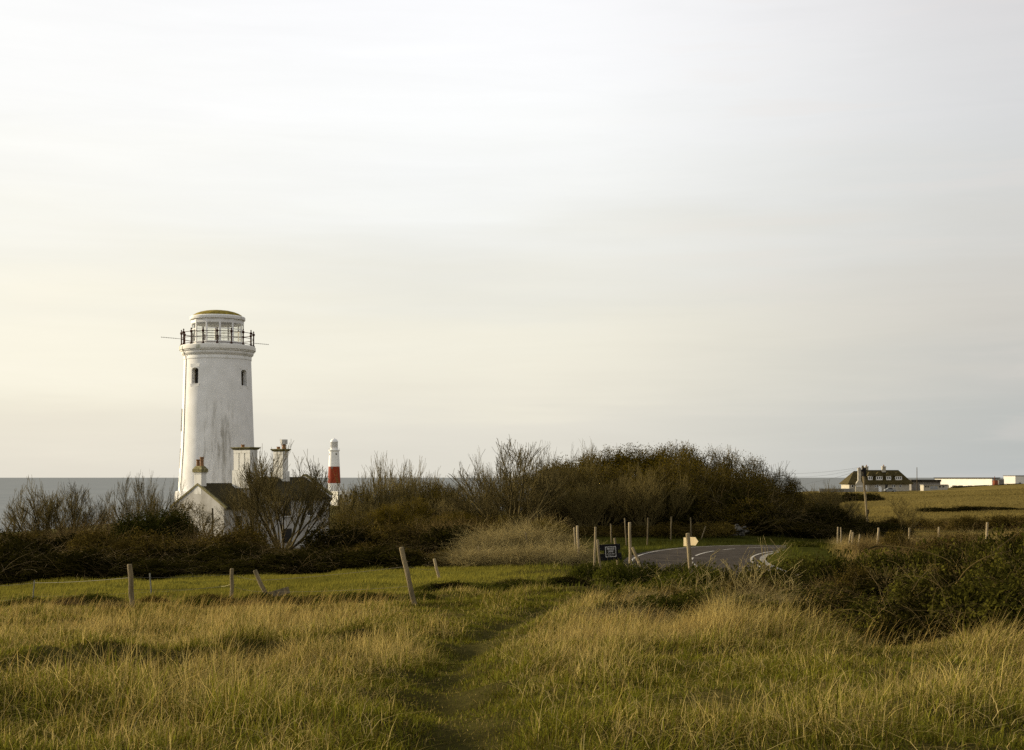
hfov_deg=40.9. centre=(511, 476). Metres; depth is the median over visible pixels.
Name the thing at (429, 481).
bare shrub
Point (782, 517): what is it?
bramble bush
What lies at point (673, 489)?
thicket shrub
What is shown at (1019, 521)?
scrub bush
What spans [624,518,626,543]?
verge post
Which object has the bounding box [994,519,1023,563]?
bramble bush
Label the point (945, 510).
bramble bush
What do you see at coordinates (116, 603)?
scrub bush
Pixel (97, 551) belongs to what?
bramble bush
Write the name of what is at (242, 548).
bramble bush
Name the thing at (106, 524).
scrub bush
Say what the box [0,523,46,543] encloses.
bramble bush
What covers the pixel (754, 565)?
dead plant
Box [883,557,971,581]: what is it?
scrub bush
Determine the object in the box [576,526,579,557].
fence post
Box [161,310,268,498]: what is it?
white lighthouse
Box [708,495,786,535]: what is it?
thicket shrub
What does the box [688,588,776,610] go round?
scrub bush
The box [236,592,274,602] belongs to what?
weed clump
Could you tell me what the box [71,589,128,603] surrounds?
weed clump
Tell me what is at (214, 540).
scrub bush
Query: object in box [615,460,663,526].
bare shrub
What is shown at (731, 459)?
thicket shrub
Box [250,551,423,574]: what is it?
bramble bush
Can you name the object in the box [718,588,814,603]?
straw clump
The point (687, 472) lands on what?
thicket shrub
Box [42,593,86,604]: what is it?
scrub bush
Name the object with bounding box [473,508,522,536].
scrub bush
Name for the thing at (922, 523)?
scrub bush
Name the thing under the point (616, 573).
weed clump
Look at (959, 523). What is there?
scrub bush
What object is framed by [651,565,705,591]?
dead plant
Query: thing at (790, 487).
thicket shrub
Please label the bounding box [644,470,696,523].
bare tree
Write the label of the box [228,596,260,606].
scrub bush
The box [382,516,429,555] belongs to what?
scrub bush
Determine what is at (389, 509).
bare shrub
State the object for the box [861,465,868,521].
utility pole
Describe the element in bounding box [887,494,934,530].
bare tree
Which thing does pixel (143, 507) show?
bare tree
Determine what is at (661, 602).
weed clump
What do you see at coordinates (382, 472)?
bare shrub
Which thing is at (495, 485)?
bare tree
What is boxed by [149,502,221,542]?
evergreen bush
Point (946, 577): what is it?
bramble bush
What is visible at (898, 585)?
bramble bush
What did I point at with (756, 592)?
straw clump
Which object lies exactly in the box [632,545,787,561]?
road edge line
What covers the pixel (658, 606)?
bramble bush
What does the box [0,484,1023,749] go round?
ground
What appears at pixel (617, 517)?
bramble bush
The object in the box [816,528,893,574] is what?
bramble bush
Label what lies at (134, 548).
scrub bush
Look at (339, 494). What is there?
building
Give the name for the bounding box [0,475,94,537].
bare tree
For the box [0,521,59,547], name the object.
scrub bush
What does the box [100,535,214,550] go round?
scrub bush
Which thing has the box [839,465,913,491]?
tiled house
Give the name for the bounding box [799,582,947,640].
bramble bush
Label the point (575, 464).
leafy shrub
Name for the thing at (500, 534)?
straw clump
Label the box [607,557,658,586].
weed clump
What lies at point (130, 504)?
bare tree
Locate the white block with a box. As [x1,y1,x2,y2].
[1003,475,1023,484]
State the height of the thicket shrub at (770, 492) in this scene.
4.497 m
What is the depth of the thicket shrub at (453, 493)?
101.33 m
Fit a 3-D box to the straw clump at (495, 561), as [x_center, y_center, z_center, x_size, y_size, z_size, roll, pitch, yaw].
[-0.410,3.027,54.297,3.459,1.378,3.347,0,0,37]
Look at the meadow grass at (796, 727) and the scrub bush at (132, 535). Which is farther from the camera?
the scrub bush at (132, 535)
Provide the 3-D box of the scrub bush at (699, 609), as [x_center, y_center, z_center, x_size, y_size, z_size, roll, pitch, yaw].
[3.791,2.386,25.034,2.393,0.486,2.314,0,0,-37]
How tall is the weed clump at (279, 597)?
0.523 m
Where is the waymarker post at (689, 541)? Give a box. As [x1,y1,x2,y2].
[684,533,697,573]
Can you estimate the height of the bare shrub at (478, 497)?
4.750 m
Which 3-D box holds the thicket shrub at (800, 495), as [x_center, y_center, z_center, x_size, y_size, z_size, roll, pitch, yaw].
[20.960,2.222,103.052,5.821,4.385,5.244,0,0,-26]
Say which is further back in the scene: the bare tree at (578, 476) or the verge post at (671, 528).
the bare tree at (578, 476)
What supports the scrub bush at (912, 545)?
on the ground at (454, 704)
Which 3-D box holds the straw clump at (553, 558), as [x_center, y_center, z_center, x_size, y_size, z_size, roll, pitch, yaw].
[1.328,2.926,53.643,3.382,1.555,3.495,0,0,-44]
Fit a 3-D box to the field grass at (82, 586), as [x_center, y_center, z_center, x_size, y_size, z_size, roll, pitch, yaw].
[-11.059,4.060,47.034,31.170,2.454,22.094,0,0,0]
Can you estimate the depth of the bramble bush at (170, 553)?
59.89 m
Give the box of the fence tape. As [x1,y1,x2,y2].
[4,584,229,600]
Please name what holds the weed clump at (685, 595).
on the ground at (454, 704)
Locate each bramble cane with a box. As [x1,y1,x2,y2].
[867,545,957,569]
[943,577,993,591]
[955,550,1011,583]
[978,532,1019,568]
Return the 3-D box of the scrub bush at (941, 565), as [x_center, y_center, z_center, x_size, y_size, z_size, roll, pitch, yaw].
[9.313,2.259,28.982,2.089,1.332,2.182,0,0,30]
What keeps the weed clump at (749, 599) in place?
on the ground at (454, 704)
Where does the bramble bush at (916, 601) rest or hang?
on the ground at (454, 704)
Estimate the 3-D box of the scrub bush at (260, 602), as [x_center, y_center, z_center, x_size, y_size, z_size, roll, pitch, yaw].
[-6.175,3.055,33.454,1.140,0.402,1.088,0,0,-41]
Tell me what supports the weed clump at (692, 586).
on the ground at (454, 704)
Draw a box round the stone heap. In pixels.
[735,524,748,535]
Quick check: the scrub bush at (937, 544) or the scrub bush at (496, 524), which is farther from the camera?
the scrub bush at (496, 524)
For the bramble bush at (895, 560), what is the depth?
30.89 m
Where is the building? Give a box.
[331,491,352,503]
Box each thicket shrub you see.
[173,500,225,536]
[314,507,380,539]
[326,481,374,532]
[392,512,447,532]
[403,477,449,507]
[417,479,475,514]
[440,484,471,510]
[468,509,527,527]
[519,510,565,523]
[521,483,606,526]
[558,484,626,526]
[562,461,614,525]
[571,460,631,524]
[586,460,659,497]
[610,476,676,525]
[636,460,702,498]
[644,439,707,483]
[648,441,706,484]
[651,451,719,503]
[657,475,709,508]
[668,481,724,525]
[690,501,748,528]
[692,445,739,490]
[697,461,747,505]
[705,449,746,480]
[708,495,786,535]
[711,463,787,511]
[725,452,781,506]
[725,473,793,515]
[762,468,807,514]
[772,479,825,516]
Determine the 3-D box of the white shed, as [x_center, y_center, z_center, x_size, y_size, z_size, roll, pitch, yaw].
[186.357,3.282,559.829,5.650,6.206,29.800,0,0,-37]
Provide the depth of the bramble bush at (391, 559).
53.41 m
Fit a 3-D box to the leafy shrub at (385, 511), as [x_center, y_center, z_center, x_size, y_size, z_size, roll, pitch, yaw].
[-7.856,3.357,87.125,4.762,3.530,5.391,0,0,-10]
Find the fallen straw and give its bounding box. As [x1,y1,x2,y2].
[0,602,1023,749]
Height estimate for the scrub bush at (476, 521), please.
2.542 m
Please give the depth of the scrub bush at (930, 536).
60.87 m
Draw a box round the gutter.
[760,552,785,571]
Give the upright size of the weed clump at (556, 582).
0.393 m
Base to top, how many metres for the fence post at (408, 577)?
1.572 m
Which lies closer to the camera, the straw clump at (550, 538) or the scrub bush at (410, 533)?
the straw clump at (550, 538)
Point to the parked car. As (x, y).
(889, 489)
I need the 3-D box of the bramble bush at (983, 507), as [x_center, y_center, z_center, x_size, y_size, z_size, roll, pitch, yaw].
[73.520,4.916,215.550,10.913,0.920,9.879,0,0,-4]
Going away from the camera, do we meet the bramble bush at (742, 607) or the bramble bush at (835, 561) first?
the bramble bush at (742, 607)
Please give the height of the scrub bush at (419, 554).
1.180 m
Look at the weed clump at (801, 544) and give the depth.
64.78 m
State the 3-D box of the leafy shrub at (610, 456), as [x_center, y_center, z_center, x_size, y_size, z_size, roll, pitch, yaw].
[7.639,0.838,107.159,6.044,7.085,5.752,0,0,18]
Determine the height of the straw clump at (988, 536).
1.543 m
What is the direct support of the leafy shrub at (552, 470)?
on the ground at (454, 704)
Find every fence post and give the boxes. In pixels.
[127,564,134,606]
[230,568,233,597]
[253,570,267,592]
[399,547,416,604]
[433,559,439,577]
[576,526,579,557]
[593,527,595,564]
[628,522,640,566]
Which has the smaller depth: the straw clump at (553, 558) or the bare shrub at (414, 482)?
the straw clump at (553, 558)
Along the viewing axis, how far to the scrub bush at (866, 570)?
27.52 m
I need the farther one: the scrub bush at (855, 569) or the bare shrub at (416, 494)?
the bare shrub at (416, 494)
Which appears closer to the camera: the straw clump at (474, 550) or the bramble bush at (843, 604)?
the bramble bush at (843, 604)
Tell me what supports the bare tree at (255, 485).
on the ground at (454, 704)
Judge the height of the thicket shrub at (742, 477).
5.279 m
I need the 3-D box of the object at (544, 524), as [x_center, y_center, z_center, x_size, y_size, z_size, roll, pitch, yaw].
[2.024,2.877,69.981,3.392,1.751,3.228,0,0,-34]
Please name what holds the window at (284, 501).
in the white cottage
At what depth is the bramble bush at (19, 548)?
58.61 m
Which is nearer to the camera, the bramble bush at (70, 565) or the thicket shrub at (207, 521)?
the bramble bush at (70, 565)
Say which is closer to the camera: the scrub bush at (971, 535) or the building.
the scrub bush at (971, 535)
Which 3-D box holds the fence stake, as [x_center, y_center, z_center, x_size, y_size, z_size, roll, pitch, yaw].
[-10.787,3.333,41.000,0.107,0.918,0.052,0,0,0]
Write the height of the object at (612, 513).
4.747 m
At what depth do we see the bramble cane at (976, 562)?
21.99 m
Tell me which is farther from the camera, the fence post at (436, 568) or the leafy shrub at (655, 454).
the leafy shrub at (655, 454)
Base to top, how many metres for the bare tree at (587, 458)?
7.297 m
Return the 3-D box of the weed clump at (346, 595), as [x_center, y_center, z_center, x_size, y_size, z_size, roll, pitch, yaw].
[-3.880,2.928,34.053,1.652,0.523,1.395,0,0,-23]
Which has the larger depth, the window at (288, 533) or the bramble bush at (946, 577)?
the window at (288, 533)
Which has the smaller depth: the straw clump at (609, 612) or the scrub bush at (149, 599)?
the straw clump at (609, 612)
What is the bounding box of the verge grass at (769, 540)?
[525,529,1010,589]
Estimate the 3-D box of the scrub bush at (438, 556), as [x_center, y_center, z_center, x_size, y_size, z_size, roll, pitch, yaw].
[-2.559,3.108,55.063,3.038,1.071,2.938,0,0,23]
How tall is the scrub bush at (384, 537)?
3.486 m
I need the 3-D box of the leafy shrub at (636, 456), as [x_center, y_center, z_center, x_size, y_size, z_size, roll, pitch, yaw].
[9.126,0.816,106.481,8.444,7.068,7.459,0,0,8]
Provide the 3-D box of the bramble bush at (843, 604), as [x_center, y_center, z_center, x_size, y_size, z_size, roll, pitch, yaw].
[4.753,2.061,20.788,3.470,0.700,3.142,0,0,24]
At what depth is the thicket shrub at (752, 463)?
103.04 m
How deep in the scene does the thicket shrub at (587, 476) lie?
99.43 m
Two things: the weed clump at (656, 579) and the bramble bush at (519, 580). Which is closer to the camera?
the weed clump at (656, 579)
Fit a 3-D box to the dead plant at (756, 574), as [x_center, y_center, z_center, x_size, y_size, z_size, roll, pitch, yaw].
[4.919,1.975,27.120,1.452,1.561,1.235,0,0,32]
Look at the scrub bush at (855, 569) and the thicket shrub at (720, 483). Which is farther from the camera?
the thicket shrub at (720, 483)
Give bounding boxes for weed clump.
[0,590,52,606]
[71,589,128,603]
[180,595,224,609]
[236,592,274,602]
[255,589,314,605]
[321,589,380,602]
[405,589,446,600]
[413,582,444,592]
[462,581,514,590]
[496,572,537,589]
[533,576,596,587]
[566,560,607,582]
[589,598,647,616]
[592,558,648,587]
[596,575,649,601]
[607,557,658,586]
[621,581,686,616]
[625,558,667,579]
[639,563,701,592]
[655,561,730,591]
[657,599,732,622]
[658,552,686,574]
[664,589,724,612]
[668,559,714,577]
[677,572,727,596]
[678,583,715,591]
[720,583,784,608]
[785,541,820,547]
[816,542,831,547]
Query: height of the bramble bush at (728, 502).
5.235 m
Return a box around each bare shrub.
[325,485,377,528]
[329,487,405,528]
[330,467,393,511]
[348,472,414,515]
[353,496,419,530]
[354,450,407,506]
[361,451,426,500]
[366,496,419,516]
[375,475,429,508]
[381,473,439,515]
[394,461,442,500]
[409,466,443,496]
[411,493,475,519]
[424,474,460,494]
[426,494,479,521]
[447,479,499,516]
[467,486,527,519]
[516,481,571,521]
[553,473,628,527]
[610,466,671,526]
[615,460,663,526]
[659,440,736,494]
[743,458,795,494]
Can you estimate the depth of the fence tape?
40.70 m
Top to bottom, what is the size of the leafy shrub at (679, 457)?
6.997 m
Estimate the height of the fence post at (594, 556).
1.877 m
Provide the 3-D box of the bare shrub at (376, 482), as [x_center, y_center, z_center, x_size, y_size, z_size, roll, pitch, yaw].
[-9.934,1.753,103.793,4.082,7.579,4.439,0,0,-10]
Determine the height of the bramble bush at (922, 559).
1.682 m
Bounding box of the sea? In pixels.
[0,478,1003,531]
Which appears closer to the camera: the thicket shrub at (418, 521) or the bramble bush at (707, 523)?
the thicket shrub at (418, 521)
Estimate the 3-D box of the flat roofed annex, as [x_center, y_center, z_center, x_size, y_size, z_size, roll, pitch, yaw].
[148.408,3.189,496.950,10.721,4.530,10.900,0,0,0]
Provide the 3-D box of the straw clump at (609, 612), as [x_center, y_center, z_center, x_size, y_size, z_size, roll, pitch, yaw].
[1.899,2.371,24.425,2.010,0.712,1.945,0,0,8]
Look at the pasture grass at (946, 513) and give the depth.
243.22 m
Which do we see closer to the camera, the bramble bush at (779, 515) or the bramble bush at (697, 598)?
the bramble bush at (697, 598)
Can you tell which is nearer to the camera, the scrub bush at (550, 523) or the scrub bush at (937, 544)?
the scrub bush at (937, 544)
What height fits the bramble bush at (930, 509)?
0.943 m
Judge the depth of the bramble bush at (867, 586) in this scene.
25.09 m
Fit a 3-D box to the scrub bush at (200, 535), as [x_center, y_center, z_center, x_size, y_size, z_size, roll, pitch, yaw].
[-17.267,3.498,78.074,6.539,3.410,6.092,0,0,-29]
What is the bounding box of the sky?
[0,0,1023,477]
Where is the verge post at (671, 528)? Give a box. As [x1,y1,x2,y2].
[670,517,671,538]
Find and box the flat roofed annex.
[909,480,940,489]
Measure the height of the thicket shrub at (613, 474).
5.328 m
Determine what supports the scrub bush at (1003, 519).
on the ground at (454, 704)
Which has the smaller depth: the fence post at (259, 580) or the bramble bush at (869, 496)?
the fence post at (259, 580)
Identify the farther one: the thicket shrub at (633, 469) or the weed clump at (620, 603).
the thicket shrub at (633, 469)
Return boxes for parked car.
[884,488,895,491]
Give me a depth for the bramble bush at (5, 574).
51.60 m
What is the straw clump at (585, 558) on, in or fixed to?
on the ground at (454, 704)
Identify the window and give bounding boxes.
[190,363,199,385]
[240,365,247,388]
[283,501,290,516]
[284,528,291,544]
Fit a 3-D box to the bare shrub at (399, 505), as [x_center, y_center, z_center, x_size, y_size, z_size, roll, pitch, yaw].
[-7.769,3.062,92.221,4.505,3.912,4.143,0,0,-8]
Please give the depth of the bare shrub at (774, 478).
102.41 m
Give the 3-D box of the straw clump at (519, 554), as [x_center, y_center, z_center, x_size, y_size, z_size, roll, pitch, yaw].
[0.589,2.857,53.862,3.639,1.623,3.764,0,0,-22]
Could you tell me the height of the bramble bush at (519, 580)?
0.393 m
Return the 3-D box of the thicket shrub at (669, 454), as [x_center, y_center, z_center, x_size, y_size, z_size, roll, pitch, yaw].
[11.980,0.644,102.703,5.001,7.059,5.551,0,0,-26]
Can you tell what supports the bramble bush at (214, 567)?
on the ground at (454, 704)
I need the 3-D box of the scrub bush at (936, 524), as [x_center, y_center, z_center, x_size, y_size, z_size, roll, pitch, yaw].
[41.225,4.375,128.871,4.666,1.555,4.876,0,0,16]
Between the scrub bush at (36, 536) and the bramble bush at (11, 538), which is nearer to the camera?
the bramble bush at (11, 538)
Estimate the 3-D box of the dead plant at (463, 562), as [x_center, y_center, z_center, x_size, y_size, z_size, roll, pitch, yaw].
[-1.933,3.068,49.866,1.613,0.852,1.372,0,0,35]
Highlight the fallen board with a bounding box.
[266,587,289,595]
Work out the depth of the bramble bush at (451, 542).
71.65 m
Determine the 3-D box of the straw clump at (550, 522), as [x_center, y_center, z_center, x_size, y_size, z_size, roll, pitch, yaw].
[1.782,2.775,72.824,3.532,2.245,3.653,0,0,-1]
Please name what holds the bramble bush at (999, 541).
on the ground at (454, 704)
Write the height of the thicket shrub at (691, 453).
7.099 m
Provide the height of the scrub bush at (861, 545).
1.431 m
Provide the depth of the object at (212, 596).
35.28 m
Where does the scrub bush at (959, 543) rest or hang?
on the ground at (454, 704)
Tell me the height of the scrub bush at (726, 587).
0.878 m
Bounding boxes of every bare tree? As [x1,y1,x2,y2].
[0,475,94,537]
[28,482,108,540]
[67,491,116,534]
[98,480,155,529]
[107,471,174,528]
[138,474,192,520]
[214,475,266,534]
[220,456,290,536]
[237,441,337,549]
[442,436,572,527]
[455,446,538,517]
[499,458,561,523]
[515,441,594,522]
[532,441,609,526]
[551,438,611,475]
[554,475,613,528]
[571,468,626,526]
[595,476,644,527]
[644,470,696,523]
[788,487,821,514]
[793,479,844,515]
[838,497,873,520]
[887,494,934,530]
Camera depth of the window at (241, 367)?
148.70 m
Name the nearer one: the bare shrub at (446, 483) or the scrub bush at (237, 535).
the scrub bush at (237, 535)
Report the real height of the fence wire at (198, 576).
1.161 m
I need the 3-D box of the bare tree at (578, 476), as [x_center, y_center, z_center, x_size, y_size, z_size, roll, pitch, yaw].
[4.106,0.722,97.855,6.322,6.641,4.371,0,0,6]
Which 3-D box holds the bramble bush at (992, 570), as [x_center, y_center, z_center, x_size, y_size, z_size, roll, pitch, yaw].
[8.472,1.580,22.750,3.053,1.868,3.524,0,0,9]
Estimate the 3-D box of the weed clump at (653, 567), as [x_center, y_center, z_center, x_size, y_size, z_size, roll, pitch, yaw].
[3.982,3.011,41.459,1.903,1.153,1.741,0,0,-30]
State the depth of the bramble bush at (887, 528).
98.47 m
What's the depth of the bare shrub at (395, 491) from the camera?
101.14 m
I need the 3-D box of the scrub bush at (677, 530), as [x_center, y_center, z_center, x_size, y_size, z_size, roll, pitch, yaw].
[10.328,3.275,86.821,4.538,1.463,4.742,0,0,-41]
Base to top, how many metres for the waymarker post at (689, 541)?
1.812 m
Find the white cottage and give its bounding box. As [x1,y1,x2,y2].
[170,439,332,547]
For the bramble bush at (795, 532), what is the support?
on the ground at (454, 704)
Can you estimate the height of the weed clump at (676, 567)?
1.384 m
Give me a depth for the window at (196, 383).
147.00 m
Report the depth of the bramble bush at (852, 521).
99.12 m
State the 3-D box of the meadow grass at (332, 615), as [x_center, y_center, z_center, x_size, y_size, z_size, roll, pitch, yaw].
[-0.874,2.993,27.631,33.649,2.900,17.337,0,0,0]
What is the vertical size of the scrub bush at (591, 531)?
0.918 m
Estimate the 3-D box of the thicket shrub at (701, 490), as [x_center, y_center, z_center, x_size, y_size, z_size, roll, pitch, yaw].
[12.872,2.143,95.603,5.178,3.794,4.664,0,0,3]
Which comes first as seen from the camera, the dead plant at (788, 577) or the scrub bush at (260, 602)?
the dead plant at (788, 577)
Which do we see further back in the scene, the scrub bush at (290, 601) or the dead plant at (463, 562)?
the dead plant at (463, 562)
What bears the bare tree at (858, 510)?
on the ground at (454, 704)
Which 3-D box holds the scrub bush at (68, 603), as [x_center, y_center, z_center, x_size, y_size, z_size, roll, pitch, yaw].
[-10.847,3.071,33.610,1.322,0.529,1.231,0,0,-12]
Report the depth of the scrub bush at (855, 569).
26.09 m
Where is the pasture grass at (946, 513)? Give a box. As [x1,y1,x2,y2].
[805,487,1023,537]
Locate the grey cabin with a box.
[920,484,947,490]
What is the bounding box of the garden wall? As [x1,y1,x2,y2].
[819,489,853,491]
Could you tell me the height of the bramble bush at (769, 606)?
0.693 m
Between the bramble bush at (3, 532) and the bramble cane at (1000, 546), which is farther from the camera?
the bramble bush at (3, 532)
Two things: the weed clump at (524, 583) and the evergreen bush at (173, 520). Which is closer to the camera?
the weed clump at (524, 583)
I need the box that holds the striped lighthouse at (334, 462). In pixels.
[328,438,340,504]
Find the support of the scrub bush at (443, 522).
on the ground at (454, 704)
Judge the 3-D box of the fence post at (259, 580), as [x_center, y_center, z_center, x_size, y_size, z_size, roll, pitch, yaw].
[-6.493,2.986,36.000,0.599,1.124,0.125,0,0,0]
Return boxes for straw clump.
[425,539,505,566]
[439,517,529,553]
[447,537,507,555]
[456,515,531,542]
[460,537,537,566]
[477,514,555,550]
[480,531,569,565]
[494,513,545,535]
[503,511,580,550]
[505,535,584,566]
[520,511,569,543]
[529,529,607,565]
[567,594,668,621]
[613,581,673,602]
[629,606,695,625]
[697,574,804,610]
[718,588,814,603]
[754,576,819,601]
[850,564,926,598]
[954,524,1023,543]
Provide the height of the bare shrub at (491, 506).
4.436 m
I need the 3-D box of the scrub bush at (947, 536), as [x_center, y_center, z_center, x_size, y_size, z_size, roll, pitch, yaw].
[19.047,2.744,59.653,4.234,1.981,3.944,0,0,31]
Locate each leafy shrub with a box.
[360,503,418,533]
[382,494,439,530]
[428,510,489,530]
[517,458,573,521]
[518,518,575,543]
[534,453,602,525]
[570,448,622,522]
[599,444,629,470]
[606,443,659,485]
[621,442,672,487]
[642,448,672,468]
[649,442,714,480]
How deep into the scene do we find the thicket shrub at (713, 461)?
102.22 m
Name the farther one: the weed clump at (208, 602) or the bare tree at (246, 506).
the bare tree at (246, 506)
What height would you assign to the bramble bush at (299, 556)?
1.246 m
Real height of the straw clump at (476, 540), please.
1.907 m
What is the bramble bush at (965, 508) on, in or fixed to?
on the ground at (454, 704)
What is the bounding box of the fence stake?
[149,573,151,593]
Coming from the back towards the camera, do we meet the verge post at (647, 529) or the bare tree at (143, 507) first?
the bare tree at (143, 507)
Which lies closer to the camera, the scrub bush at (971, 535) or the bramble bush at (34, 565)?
the bramble bush at (34, 565)
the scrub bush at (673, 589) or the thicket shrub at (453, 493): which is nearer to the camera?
the scrub bush at (673, 589)
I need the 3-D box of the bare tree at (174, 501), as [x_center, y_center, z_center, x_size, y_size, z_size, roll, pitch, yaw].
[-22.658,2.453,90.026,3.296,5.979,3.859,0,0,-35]
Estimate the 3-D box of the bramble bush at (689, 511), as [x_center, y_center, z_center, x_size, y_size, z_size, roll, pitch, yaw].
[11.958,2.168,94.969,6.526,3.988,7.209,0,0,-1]
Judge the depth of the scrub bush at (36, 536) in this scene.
71.03 m
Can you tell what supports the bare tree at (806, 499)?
on the ground at (454, 704)
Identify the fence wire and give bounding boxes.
[3,567,424,585]
[134,586,407,591]
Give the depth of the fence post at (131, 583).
32.95 m
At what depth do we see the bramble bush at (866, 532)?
96.11 m
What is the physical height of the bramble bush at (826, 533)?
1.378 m
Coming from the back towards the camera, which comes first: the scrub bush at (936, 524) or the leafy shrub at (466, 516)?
the scrub bush at (936, 524)
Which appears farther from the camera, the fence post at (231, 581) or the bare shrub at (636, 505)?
the bare shrub at (636, 505)
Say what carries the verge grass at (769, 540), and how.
on the ground at (454, 704)
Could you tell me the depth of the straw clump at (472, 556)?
53.84 m
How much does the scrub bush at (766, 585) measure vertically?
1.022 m
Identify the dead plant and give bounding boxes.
[447,549,476,569]
[491,533,521,565]
[538,547,571,566]
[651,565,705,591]
[692,550,723,593]
[707,569,736,589]
[720,536,783,593]
[725,541,791,594]
[773,561,805,592]
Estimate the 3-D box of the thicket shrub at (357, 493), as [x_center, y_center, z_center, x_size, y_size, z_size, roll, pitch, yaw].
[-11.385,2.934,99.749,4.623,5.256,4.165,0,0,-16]
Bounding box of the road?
[623,545,786,575]
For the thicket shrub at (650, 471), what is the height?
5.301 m
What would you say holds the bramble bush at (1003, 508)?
on the ground at (454, 704)
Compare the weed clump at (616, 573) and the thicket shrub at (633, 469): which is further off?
the thicket shrub at (633, 469)
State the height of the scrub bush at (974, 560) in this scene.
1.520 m
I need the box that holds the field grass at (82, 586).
[0,563,587,602]
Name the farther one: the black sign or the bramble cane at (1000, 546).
the black sign
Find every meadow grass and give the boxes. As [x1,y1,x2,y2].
[0,577,909,652]
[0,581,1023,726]
[0,656,1023,749]
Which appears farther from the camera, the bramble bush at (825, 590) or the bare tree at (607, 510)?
the bare tree at (607, 510)
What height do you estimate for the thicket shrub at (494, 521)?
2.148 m
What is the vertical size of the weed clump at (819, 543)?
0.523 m
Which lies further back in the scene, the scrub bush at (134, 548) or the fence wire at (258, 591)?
the scrub bush at (134, 548)
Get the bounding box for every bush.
[0,516,40,552]
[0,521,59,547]
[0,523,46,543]
[0,525,70,548]
[0,529,85,557]
[0,545,107,584]
[1,548,119,582]
[5,542,139,580]
[28,531,118,554]
[32,512,107,540]
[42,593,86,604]
[48,518,148,553]
[48,595,94,606]
[57,543,152,560]
[62,482,213,544]
[64,529,196,561]
[65,501,139,535]
[75,553,185,578]
[90,553,206,579]
[93,597,135,608]
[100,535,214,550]
[106,516,199,546]
[126,594,182,604]
[140,556,272,576]
[141,536,217,562]
[144,546,297,574]
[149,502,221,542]
[163,530,293,559]
[170,510,259,543]
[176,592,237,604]
[183,530,281,554]
[184,522,302,555]
[206,550,323,574]
[215,515,288,551]
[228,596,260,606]
[243,545,359,574]
[244,596,275,606]
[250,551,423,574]
[272,510,392,552]
[272,593,307,604]
[281,540,397,559]
[291,543,455,573]
[302,591,326,602]
[318,537,404,554]
[336,506,429,555]
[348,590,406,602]
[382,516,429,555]
[385,513,484,554]
[397,547,430,565]
[413,506,484,532]
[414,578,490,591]
[417,529,480,548]
[422,548,467,565]
[444,513,495,531]
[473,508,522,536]
[475,578,540,587]
[515,506,585,544]
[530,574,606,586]
[562,524,588,534]
[570,525,619,536]
[583,524,663,537]
[599,483,636,527]
[608,603,684,623]
[619,596,692,615]
[626,472,699,527]
[635,584,690,596]
[644,521,702,538]
[650,481,713,527]
[665,593,770,617]
[676,477,732,527]
[676,521,753,537]
[681,584,762,609]
[682,602,713,613]
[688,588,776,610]
[689,491,807,536]
[699,563,779,587]
[702,467,802,535]
[713,570,770,596]
[723,554,811,594]
[723,566,810,596]
[726,586,911,630]
[738,593,820,624]
[742,584,823,603]
[751,548,842,590]
[755,496,814,534]
[763,520,843,538]
[781,574,858,604]
[787,522,836,538]
[790,492,863,528]
[790,568,839,590]
[792,547,887,588]
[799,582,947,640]
[800,558,906,589]
[804,494,867,530]
[808,486,866,520]
[808,490,853,502]
[808,552,893,598]
[815,556,930,603]
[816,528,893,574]
[817,523,866,539]
[826,555,967,646]
[836,533,895,554]
[837,541,909,564]
[839,490,858,500]
[839,563,957,602]
[849,492,886,500]
[850,512,912,529]
[852,528,894,538]
[853,534,949,583]
[854,518,884,529]
[857,520,930,537]
[862,557,1010,601]
[868,530,952,557]
[870,525,923,553]
[870,535,964,576]
[874,609,943,644]
[875,514,911,526]
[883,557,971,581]
[889,528,996,559]
[892,570,1023,644]
[895,543,1023,641]
[897,517,944,529]
[898,557,972,578]
[902,530,975,544]
[906,521,984,550]
[915,517,1017,571]
[917,507,941,511]
[924,507,968,511]
[927,518,954,528]
[931,514,987,530]
[939,530,995,546]
[939,534,997,556]
[941,531,1023,594]
[942,505,991,511]
[950,547,1005,575]
[951,506,1009,509]
[954,520,1023,564]
[971,511,1022,530]
[985,507,1018,509]
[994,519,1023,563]
[995,524,1018,537]
[1003,530,1022,548]
[1004,512,1023,528]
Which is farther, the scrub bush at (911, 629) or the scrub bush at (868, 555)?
the scrub bush at (868, 555)
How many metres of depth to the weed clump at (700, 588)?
27.71 m
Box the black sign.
[596,538,621,568]
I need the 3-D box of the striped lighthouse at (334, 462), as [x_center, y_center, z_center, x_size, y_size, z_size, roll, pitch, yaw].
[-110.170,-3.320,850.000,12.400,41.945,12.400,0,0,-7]
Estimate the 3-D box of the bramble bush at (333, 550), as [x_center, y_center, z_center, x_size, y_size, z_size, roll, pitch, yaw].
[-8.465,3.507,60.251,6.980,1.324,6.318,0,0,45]
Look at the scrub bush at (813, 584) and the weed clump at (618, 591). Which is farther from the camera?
the weed clump at (618, 591)
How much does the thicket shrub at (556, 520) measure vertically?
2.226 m
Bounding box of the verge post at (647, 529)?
[647,518,648,544]
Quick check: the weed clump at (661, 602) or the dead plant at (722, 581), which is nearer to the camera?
the weed clump at (661, 602)
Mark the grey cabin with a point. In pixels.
(925, 487)
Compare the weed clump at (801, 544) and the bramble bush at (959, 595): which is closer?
the bramble bush at (959, 595)
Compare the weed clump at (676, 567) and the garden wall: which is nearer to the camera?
the weed clump at (676, 567)
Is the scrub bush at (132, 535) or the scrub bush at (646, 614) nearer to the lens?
the scrub bush at (646, 614)
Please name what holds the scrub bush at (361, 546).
on the ground at (454, 704)
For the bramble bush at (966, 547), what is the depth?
30.12 m

